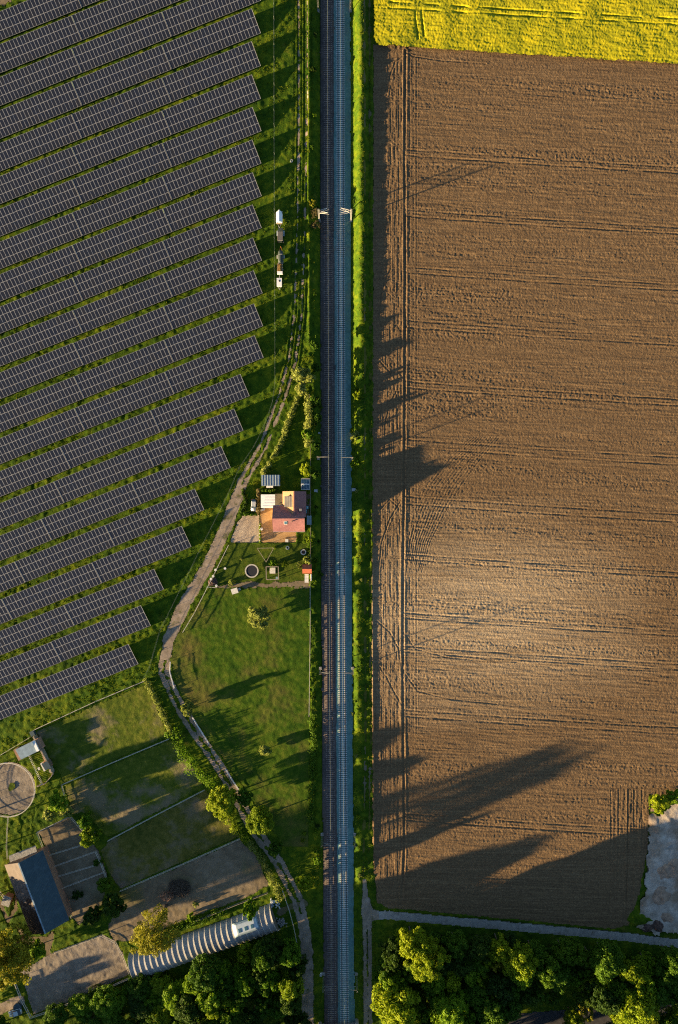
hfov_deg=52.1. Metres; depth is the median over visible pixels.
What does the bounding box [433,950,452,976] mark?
tree
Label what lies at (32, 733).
blue box
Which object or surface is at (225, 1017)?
tree
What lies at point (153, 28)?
solar table
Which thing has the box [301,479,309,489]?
greenhouse
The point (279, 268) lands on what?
farm trailer
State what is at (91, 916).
tree
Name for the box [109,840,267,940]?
bare paddock
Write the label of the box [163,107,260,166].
solar table
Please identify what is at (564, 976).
tree
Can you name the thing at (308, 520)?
lean to
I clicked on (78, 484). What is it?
solar table
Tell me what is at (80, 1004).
tree
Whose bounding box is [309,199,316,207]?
bush
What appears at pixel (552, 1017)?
road
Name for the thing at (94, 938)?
fence
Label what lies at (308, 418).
hedge
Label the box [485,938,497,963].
tree
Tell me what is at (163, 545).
solar table
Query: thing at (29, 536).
solar table
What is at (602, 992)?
tree
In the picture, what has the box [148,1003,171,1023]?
tree
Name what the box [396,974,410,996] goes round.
tree
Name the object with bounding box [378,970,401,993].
tree
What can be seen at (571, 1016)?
tree
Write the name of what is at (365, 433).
verge track
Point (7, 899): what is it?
shed
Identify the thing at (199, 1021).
tree
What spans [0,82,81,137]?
solar table
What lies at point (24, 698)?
solar table
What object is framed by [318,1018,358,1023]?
bridge parapet
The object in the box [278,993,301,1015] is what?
tree
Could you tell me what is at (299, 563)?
bush
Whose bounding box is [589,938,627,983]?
tree
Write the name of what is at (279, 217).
covered trailer
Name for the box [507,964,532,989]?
tree
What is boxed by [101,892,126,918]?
tree
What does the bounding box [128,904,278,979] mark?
poly tunnel
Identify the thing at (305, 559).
bush
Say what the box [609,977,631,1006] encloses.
tree
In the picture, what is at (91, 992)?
tree
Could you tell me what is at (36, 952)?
tree
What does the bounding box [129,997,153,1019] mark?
tree
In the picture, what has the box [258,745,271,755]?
tree
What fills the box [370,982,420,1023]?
tree
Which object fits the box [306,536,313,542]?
bush
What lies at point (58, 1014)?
tree
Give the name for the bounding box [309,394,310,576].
fence
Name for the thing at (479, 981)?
tree
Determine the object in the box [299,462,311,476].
tree
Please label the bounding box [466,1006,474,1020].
tree
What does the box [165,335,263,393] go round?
solar table
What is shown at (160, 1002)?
tree
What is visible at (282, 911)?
side track
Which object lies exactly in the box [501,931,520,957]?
tree
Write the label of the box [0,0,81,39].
solar table
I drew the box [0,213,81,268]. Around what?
solar table
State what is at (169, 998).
tree
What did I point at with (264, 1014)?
tree
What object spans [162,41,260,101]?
solar table
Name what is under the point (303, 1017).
tree
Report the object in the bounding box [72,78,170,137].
solar table
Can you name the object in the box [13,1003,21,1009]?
parked car
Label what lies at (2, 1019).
tree
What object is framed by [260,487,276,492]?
hedge
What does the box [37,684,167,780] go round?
paddock
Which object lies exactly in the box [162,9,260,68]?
solar table
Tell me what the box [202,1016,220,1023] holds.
tree
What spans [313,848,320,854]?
bush
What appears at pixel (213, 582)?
compost heap
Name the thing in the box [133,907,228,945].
hedge
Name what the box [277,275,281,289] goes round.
box trailer
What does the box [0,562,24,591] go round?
solar table
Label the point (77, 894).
bush
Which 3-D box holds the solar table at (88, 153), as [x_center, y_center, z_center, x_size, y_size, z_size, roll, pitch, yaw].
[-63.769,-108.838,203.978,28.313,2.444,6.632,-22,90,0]
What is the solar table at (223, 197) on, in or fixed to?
on the ground at (276, 104)
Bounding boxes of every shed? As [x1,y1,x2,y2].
[1,892,13,906]
[261,475,279,485]
[302,564,311,572]
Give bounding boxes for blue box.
[29,729,35,736]
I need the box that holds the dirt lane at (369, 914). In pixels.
[361,879,378,1023]
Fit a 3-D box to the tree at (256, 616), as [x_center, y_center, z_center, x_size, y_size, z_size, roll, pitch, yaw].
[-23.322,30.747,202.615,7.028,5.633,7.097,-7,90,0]
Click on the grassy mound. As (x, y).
(635, 917)
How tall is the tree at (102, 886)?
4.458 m
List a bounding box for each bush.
[72,890,83,899]
[93,859,101,865]
[185,912,193,921]
[269,560,276,567]
[296,561,301,568]
[302,555,311,564]
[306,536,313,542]
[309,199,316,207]
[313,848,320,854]
[313,857,322,864]
[349,457,359,467]
[350,430,359,439]
[352,391,361,400]
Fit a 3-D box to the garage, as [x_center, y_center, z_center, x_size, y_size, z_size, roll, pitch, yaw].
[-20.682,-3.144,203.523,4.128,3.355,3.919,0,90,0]
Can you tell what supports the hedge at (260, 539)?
on the ground at (276, 104)
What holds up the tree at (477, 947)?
on the ground at (276, 104)
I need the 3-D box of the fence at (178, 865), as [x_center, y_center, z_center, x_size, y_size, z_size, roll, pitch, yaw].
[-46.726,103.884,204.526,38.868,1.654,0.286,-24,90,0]
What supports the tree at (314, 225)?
on the ground at (276, 104)
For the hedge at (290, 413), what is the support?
on the ground at (276, 104)
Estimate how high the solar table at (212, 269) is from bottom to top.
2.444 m
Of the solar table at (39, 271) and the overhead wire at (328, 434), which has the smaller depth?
the overhead wire at (328, 434)
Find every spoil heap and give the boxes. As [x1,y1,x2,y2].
[641,924,653,931]
[648,826,659,836]
[648,864,672,879]
[652,886,670,904]
[653,920,663,931]
[660,913,673,922]
[668,858,677,877]
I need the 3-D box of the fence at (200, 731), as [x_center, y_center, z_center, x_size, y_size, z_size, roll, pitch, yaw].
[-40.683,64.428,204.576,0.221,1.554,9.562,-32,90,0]
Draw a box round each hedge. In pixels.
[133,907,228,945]
[142,678,174,736]
[164,727,216,788]
[222,816,249,842]
[240,488,247,512]
[243,512,257,515]
[246,840,284,902]
[255,488,260,514]
[259,524,261,542]
[260,461,271,474]
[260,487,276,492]
[270,394,299,458]
[302,394,313,447]
[305,714,319,827]
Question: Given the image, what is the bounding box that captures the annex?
[275,494,282,504]
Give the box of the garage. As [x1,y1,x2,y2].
[261,494,274,507]
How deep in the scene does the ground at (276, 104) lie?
204.92 m
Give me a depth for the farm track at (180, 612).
204.91 m
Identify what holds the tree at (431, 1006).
on the ground at (276, 104)
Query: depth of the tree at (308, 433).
201.19 m
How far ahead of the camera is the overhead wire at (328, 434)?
200.04 m
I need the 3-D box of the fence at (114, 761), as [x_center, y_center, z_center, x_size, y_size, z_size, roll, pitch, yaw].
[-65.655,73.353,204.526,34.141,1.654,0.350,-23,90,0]
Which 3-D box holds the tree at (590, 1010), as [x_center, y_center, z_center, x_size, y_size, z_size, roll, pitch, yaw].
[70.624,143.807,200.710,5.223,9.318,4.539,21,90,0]
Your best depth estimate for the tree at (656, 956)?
199.10 m
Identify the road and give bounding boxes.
[508,1004,673,1023]
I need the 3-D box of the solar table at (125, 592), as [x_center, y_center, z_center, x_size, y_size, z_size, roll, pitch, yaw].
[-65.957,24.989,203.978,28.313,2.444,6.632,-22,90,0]
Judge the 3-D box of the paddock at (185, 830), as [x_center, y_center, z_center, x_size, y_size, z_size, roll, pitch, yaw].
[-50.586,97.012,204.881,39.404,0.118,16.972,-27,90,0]
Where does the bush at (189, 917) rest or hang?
on the bare paddock at (224, 875)
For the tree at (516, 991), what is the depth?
196.11 m
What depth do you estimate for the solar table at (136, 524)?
203.58 m
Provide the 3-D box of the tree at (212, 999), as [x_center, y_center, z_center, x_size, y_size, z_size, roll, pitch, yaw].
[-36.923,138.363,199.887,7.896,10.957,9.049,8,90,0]
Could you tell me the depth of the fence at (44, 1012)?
204.12 m
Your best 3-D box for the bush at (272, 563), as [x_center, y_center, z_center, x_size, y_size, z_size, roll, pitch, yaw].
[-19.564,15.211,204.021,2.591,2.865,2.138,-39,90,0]
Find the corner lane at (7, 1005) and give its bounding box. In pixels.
[0,995,24,1014]
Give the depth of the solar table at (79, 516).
203.58 m
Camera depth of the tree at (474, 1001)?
195.87 m
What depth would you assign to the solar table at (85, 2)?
204.23 m
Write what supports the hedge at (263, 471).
on the ground at (276, 104)
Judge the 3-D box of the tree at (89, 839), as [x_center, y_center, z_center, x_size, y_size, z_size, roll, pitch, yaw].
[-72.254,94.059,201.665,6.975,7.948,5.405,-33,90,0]
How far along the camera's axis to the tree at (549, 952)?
200.42 m
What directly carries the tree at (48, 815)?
on the ground at (276, 104)
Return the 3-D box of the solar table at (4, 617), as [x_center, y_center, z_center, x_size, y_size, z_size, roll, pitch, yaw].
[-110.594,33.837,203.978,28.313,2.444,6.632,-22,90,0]
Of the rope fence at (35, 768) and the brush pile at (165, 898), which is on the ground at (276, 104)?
the rope fence at (35, 768)
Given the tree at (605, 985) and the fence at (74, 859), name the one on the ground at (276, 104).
the tree at (605, 985)
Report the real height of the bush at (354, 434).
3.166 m
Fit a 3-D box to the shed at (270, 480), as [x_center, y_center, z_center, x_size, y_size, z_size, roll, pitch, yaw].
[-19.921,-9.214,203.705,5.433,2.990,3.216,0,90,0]
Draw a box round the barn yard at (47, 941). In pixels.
[18,928,53,955]
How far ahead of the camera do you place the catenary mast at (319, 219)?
201.97 m
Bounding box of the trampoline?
[245,564,258,577]
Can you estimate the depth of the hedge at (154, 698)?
203.93 m
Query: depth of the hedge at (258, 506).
204.01 m
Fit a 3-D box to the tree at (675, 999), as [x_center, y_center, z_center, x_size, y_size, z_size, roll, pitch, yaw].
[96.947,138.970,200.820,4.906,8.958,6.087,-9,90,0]
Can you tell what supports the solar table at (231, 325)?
on the ground at (276, 104)
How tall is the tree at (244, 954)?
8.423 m
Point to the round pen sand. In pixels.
(17, 798)
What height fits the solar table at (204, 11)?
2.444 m
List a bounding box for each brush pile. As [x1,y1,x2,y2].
[158,890,173,901]
[168,878,190,897]
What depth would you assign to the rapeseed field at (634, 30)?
204.06 m
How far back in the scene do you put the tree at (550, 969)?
194.41 m
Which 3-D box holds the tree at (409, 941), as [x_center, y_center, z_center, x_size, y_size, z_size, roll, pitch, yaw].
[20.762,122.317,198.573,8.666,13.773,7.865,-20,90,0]
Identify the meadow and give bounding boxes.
[170,586,311,846]
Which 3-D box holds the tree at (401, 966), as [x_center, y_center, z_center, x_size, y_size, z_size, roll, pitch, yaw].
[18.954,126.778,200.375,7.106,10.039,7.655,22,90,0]
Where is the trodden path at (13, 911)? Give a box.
[0,892,17,922]
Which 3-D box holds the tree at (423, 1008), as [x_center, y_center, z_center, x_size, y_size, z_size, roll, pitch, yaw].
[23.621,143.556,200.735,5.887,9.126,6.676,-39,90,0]
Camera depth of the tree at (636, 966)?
196.31 m
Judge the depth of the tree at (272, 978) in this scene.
197.35 m
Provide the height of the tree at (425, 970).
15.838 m
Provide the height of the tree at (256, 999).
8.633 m
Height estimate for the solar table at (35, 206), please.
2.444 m
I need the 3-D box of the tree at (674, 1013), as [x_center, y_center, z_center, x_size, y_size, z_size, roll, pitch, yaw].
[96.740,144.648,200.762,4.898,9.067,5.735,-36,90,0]
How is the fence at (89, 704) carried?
on the ground at (276, 104)
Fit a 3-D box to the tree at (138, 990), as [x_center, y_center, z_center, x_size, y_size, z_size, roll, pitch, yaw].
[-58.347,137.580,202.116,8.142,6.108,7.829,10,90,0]
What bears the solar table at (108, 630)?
on the ground at (276, 104)
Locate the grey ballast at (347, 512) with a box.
[334,0,354,1023]
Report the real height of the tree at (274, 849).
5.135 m
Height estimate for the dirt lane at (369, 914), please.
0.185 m
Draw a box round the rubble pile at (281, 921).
[276,917,286,929]
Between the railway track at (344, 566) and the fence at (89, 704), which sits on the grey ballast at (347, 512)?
the railway track at (344, 566)
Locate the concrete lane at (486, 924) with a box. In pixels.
[377,910,677,947]
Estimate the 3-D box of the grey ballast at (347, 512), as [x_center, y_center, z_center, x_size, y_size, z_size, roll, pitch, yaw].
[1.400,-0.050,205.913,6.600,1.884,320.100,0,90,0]
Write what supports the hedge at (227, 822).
on the ground at (276, 104)
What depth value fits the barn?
199.83 m
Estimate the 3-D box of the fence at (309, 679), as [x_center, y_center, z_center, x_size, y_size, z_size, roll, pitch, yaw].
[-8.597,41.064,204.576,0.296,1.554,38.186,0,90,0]
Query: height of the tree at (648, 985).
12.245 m
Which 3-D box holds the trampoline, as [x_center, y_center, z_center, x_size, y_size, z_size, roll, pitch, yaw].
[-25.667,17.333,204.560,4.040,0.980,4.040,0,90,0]
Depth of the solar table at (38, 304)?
203.60 m
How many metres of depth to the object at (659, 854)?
204.60 m
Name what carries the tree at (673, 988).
on the ground at (276, 104)
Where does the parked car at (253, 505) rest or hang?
on the ground at (276, 104)
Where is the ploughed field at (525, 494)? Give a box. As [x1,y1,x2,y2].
[371,44,677,928]
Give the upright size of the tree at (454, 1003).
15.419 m
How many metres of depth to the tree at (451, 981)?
195.97 m
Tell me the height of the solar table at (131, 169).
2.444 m
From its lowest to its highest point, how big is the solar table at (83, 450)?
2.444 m
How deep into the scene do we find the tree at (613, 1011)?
194.34 m
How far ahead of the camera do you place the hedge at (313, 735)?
203.92 m
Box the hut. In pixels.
[41,757,52,770]
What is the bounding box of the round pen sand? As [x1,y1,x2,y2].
[0,762,35,814]
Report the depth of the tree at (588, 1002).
198.28 m
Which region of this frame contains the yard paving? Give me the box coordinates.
[260,508,296,541]
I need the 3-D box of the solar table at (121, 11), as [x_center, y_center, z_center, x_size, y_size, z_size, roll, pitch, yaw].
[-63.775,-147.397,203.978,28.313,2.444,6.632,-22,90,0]
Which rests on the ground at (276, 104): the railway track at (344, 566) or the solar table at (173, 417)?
the solar table at (173, 417)
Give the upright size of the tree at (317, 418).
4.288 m
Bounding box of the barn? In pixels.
[5,845,72,934]
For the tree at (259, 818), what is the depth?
199.79 m
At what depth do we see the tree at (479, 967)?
196.94 m
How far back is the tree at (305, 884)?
201.30 m
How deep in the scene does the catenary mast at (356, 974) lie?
199.82 m
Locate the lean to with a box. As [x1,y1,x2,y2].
[307,516,311,524]
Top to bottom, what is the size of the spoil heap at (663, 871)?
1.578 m
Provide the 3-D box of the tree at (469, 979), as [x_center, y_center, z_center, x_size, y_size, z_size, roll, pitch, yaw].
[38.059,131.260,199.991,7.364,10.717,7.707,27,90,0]
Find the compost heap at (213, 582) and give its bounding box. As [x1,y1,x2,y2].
[208,578,217,585]
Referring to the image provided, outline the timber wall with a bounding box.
[33,734,54,786]
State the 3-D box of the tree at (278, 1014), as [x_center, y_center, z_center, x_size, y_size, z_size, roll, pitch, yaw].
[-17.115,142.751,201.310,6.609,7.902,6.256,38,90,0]
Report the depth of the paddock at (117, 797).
204.88 m
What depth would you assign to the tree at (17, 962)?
193.57 m
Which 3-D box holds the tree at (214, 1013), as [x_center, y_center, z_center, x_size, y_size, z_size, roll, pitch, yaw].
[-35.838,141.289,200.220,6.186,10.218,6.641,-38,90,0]
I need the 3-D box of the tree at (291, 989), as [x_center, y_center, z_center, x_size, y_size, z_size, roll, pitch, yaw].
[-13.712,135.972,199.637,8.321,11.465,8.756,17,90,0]
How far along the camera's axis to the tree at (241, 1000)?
197.51 m
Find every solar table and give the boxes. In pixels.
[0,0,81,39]
[0,16,80,72]
[0,48,80,105]
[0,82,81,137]
[0,115,80,170]
[0,148,80,203]
[0,180,81,235]
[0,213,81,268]
[0,245,81,300]
[0,278,81,332]
[0,311,82,365]
[0,343,82,398]
[0,377,83,431]
[0,409,83,463]
[0,447,69,496]
[0,482,63,527]
[0,519,50,560]
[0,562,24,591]
[0,599,11,623]
[0,605,73,654]
[0,642,60,685]
[0,681,47,719]
[2,563,101,618]
[15,525,114,581]
[38,644,137,699]
[41,483,140,539]
[51,605,150,660]
[54,446,153,502]
[61,411,159,467]
[64,569,162,624]
[72,0,170,39]
[72,12,170,72]
[72,45,170,104]
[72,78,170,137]
[72,111,170,170]
[72,143,171,202]
[72,241,171,299]
[73,177,171,234]
[73,209,171,267]
[73,275,171,332]
[73,307,172,364]
[74,340,172,397]
[75,372,173,429]
[80,0,98,6]
[92,526,190,582]
[105,489,203,545]
[132,447,230,503]
[144,409,242,465]
[151,374,248,431]
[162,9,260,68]
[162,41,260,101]
[162,75,259,133]
[163,0,260,35]
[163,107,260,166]
[163,140,260,198]
[163,172,261,231]
[163,205,261,263]
[164,238,261,295]
[164,270,261,328]
[164,304,262,361]
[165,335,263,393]
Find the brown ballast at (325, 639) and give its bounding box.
[320,0,337,1023]
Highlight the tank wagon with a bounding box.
[277,246,284,262]
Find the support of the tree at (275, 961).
on the ground at (276, 104)
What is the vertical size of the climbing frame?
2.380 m
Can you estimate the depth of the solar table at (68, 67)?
203.61 m
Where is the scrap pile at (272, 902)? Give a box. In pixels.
[267,898,279,908]
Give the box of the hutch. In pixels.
[231,588,240,593]
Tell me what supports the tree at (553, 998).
on the ground at (276, 104)
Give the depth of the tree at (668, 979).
196.43 m
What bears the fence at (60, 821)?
on the horse pens at (61, 836)
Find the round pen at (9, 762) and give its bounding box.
[0,761,36,817]
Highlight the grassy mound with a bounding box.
[627,909,652,925]
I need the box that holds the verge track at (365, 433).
[362,0,371,881]
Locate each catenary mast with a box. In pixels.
[318,208,328,222]
[341,208,351,221]
[345,972,357,991]
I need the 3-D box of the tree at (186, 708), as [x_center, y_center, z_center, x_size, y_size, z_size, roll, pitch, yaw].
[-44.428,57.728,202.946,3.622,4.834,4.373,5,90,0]
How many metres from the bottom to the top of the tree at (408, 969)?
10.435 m
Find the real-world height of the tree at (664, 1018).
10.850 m
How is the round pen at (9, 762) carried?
on the ground at (276, 104)
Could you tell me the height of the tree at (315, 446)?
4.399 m
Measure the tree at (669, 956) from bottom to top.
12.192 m
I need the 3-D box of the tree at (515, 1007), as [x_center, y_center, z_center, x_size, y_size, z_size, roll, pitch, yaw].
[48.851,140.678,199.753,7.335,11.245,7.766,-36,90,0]
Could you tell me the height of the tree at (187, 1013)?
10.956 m
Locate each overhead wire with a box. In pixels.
[327,0,331,987]
[340,58,344,993]
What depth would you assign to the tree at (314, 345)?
201.98 m
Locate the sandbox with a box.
[270,567,275,573]
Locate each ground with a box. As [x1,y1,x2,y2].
[0,0,677,1023]
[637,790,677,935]
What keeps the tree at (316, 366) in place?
on the ground at (276, 104)
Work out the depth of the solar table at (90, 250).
203.58 m
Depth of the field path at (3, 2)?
204.94 m
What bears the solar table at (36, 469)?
on the ground at (276, 104)
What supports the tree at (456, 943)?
on the ground at (276, 104)
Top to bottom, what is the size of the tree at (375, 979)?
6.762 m
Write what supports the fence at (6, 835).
on the ground at (276, 104)
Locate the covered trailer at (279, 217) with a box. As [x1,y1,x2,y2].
[276,210,282,227]
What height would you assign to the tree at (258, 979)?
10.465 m
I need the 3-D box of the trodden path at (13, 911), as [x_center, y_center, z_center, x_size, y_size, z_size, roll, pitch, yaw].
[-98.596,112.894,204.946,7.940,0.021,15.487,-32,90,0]
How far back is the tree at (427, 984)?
195.97 m
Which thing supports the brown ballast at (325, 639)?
on the ground at (276, 104)
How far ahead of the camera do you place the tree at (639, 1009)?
192.51 m
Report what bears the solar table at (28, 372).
on the ground at (276, 104)
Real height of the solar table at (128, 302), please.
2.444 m
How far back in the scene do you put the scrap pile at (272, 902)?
204.64 m
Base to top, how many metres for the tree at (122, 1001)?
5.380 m
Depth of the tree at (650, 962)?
199.79 m
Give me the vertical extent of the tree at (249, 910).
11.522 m
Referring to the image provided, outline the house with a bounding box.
[272,491,305,531]
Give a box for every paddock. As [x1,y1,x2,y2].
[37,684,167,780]
[65,740,202,835]
[101,790,238,887]
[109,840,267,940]
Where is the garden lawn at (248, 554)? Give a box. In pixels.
[215,543,309,585]
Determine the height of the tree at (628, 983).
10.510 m
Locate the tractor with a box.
[277,228,284,242]
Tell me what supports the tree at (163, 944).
on the ground at (276, 104)
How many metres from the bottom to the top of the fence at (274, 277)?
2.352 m
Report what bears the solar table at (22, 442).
on the ground at (276, 104)
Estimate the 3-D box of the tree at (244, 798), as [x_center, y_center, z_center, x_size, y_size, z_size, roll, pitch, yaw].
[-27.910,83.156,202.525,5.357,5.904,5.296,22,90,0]
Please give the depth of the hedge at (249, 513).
204.32 m
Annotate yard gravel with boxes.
[231,515,258,541]
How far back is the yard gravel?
204.94 m
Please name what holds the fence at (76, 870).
on the horse pens at (61, 836)
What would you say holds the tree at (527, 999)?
on the ground at (276, 104)
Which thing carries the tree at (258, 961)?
on the ground at (276, 104)
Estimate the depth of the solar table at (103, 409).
203.57 m
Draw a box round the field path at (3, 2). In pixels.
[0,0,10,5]
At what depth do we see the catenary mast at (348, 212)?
201.43 m
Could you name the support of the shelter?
on the ground at (276, 104)
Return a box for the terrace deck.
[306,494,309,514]
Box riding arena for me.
[21,934,128,1013]
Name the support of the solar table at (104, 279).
on the ground at (276, 104)
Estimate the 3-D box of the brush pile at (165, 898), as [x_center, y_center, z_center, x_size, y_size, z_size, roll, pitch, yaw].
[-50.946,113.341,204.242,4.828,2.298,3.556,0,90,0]
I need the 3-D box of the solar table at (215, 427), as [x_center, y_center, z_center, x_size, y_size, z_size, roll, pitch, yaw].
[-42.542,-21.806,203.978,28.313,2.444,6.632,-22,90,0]
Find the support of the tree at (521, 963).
on the ground at (276, 104)
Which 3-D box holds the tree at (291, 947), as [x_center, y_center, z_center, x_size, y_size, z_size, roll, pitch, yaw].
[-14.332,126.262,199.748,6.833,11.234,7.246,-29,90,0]
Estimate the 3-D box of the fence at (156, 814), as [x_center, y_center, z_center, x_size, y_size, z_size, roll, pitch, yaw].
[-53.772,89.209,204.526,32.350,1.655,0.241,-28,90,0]
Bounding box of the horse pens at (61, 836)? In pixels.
[39,818,106,924]
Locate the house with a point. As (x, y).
(289, 515)
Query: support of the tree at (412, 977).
on the ground at (276, 104)
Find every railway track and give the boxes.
[323,0,335,1023]
[336,0,348,1021]
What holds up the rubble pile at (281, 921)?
on the ground at (276, 104)
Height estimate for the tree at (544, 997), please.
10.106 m
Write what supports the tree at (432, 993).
on the ground at (276, 104)
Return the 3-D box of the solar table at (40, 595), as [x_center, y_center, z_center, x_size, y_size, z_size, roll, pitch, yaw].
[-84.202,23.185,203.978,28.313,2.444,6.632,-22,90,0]
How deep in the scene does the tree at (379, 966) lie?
198.16 m
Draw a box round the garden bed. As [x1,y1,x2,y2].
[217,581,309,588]
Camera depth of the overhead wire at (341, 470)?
199.99 m
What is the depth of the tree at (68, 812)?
202.02 m
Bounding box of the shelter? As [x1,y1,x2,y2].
[14,736,44,760]
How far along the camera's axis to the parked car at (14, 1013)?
203.97 m
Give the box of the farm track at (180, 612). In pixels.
[158,0,313,1023]
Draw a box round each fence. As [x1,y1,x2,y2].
[6,817,8,855]
[14,978,127,1018]
[29,755,42,784]
[33,681,143,730]
[37,817,82,832]
[53,934,130,974]
[55,851,95,866]
[59,865,93,876]
[62,738,169,784]
[62,871,104,888]
[107,789,204,841]
[120,838,239,891]
[144,468,239,677]
[182,545,228,632]
[192,717,208,743]
[196,892,267,921]
[241,0,274,465]
[282,889,296,941]
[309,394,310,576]
[309,661,309,697]
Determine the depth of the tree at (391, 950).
197.16 m
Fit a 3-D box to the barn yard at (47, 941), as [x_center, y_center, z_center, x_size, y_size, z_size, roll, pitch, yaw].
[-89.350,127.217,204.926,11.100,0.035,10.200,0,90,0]
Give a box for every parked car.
[8,1009,22,1017]
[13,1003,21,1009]
[251,499,256,510]
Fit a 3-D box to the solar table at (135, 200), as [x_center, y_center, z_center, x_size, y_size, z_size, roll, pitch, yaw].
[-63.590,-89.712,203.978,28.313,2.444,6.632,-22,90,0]
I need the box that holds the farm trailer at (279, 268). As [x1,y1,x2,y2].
[277,263,282,274]
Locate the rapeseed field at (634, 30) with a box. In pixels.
[374,0,677,63]
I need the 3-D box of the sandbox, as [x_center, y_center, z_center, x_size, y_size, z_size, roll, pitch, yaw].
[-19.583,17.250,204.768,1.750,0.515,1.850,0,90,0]
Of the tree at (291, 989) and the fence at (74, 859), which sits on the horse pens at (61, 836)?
the fence at (74, 859)
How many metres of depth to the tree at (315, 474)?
202.70 m
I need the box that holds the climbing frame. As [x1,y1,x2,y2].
[266,566,278,579]
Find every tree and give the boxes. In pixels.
[0,921,35,991]
[0,1015,10,1023]
[29,937,45,959]
[41,805,55,821]
[42,1002,69,1023]
[48,789,68,811]
[58,805,73,817]
[66,992,92,1021]
[76,810,92,830]
[77,1006,101,1023]
[79,828,102,848]
[82,905,101,926]
[88,983,105,1006]
[89,984,120,1019]
[96,877,113,892]
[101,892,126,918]
[103,986,127,1011]
[115,1018,135,1023]
[124,973,151,1001]
[129,903,180,958]
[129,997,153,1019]
[140,1010,163,1023]
[148,972,171,996]
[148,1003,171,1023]
[149,995,168,1014]
[161,978,195,1015]
[173,992,203,1023]
[181,702,193,716]
[182,972,200,995]
[187,953,220,990]
[195,989,221,1012]
[197,1014,209,1023]
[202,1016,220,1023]
[203,977,219,994]
[205,784,237,820]
[205,1002,221,1019]
[211,959,230,987]
[214,1006,238,1023]
[219,995,234,1011]
[227,984,251,1004]
[229,996,245,1014]
[233,964,256,997]
[235,787,253,806]
[237,941,251,963]
[242,897,258,920]
[245,805,274,834]
[247,605,270,628]
[249,970,265,987]
[250,990,272,1012]
[251,939,272,972]
[256,936,284,970]
[257,975,273,997]
[257,994,278,1019]
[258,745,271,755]
[259,967,281,992]
[268,841,282,856]
[269,991,280,1006]
[272,992,285,1018]
[278,937,301,967]
[278,969,304,1001]
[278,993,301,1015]
[285,953,308,980]
[289,1010,311,1023]
[290,366,316,383]
[294,382,306,395]
[295,875,313,890]
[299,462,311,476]
[301,429,313,439]
[309,340,318,350]
[309,394,320,405]
[310,441,320,450]
[311,208,319,217]
[311,220,319,228]
[311,470,320,478]
[313,362,319,371]
[313,413,321,423]
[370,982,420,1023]
[371,969,384,985]
[372,958,391,983]
[378,934,400,963]
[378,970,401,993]
[381,944,401,971]
[393,928,410,948]
[396,953,410,967]
[396,968,410,984]
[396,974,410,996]
[399,926,425,963]
[399,955,422,974]
[403,929,451,982]
[404,971,422,983]
[410,983,422,1001]
[410,1003,421,1023]
[411,995,429,1022]
[421,968,445,993]
[424,979,446,999]
[427,931,441,947]
[427,1000,443,1023]
[428,991,450,1014]
[429,987,470,1023]
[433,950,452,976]
[435,936,451,955]
[440,929,468,961]
[440,964,461,992]
[450,952,475,978]
[460,1009,476,1023]
[461,978,483,1011]
[463,959,483,987]
[466,932,493,963]
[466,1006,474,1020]
[467,972,488,1001]
[470,956,489,976]
[474,995,509,1023]
[476,973,489,988]
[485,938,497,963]
[486,968,515,1005]
[489,932,509,962]
[489,962,505,972]
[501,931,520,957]
[502,939,538,980]
[503,998,522,1021]
[506,977,521,1000]
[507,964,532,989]
[520,980,540,1007]
[523,939,545,966]
[531,980,549,1005]
[536,951,560,988]
[541,961,571,994]
[544,946,558,963]
[544,988,562,1009]
[550,937,574,964]
[563,1006,584,1023]
[565,936,588,965]
[571,985,596,1009]
[577,1000,593,1022]
[578,961,593,979]
[584,976,615,1011]
[587,969,616,990]
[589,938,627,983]
[596,986,623,1014]
[608,1014,632,1023]
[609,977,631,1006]
[613,987,660,1023]
[617,975,638,992]
[618,955,647,989]
[630,971,656,998]
[631,956,653,979]
[637,950,655,970]
[650,794,668,814]
[651,977,674,1007]
[652,958,674,987]
[653,955,667,971]
[656,1010,677,1023]
[660,945,677,978]
[662,1005,677,1022]
[663,971,677,998]
[666,789,677,804]
[669,993,677,1006]
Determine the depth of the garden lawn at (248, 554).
204.90 m
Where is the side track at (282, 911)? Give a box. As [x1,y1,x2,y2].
[276,899,307,915]
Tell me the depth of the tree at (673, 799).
202.57 m
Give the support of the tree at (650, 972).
on the ground at (276, 104)
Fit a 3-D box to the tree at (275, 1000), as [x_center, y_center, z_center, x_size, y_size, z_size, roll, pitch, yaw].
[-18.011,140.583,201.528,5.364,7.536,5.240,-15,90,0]
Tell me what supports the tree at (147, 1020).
on the ground at (276, 104)
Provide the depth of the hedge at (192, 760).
203.01 m
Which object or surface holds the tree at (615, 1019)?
on the ground at (276, 104)
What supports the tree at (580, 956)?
on the ground at (276, 104)

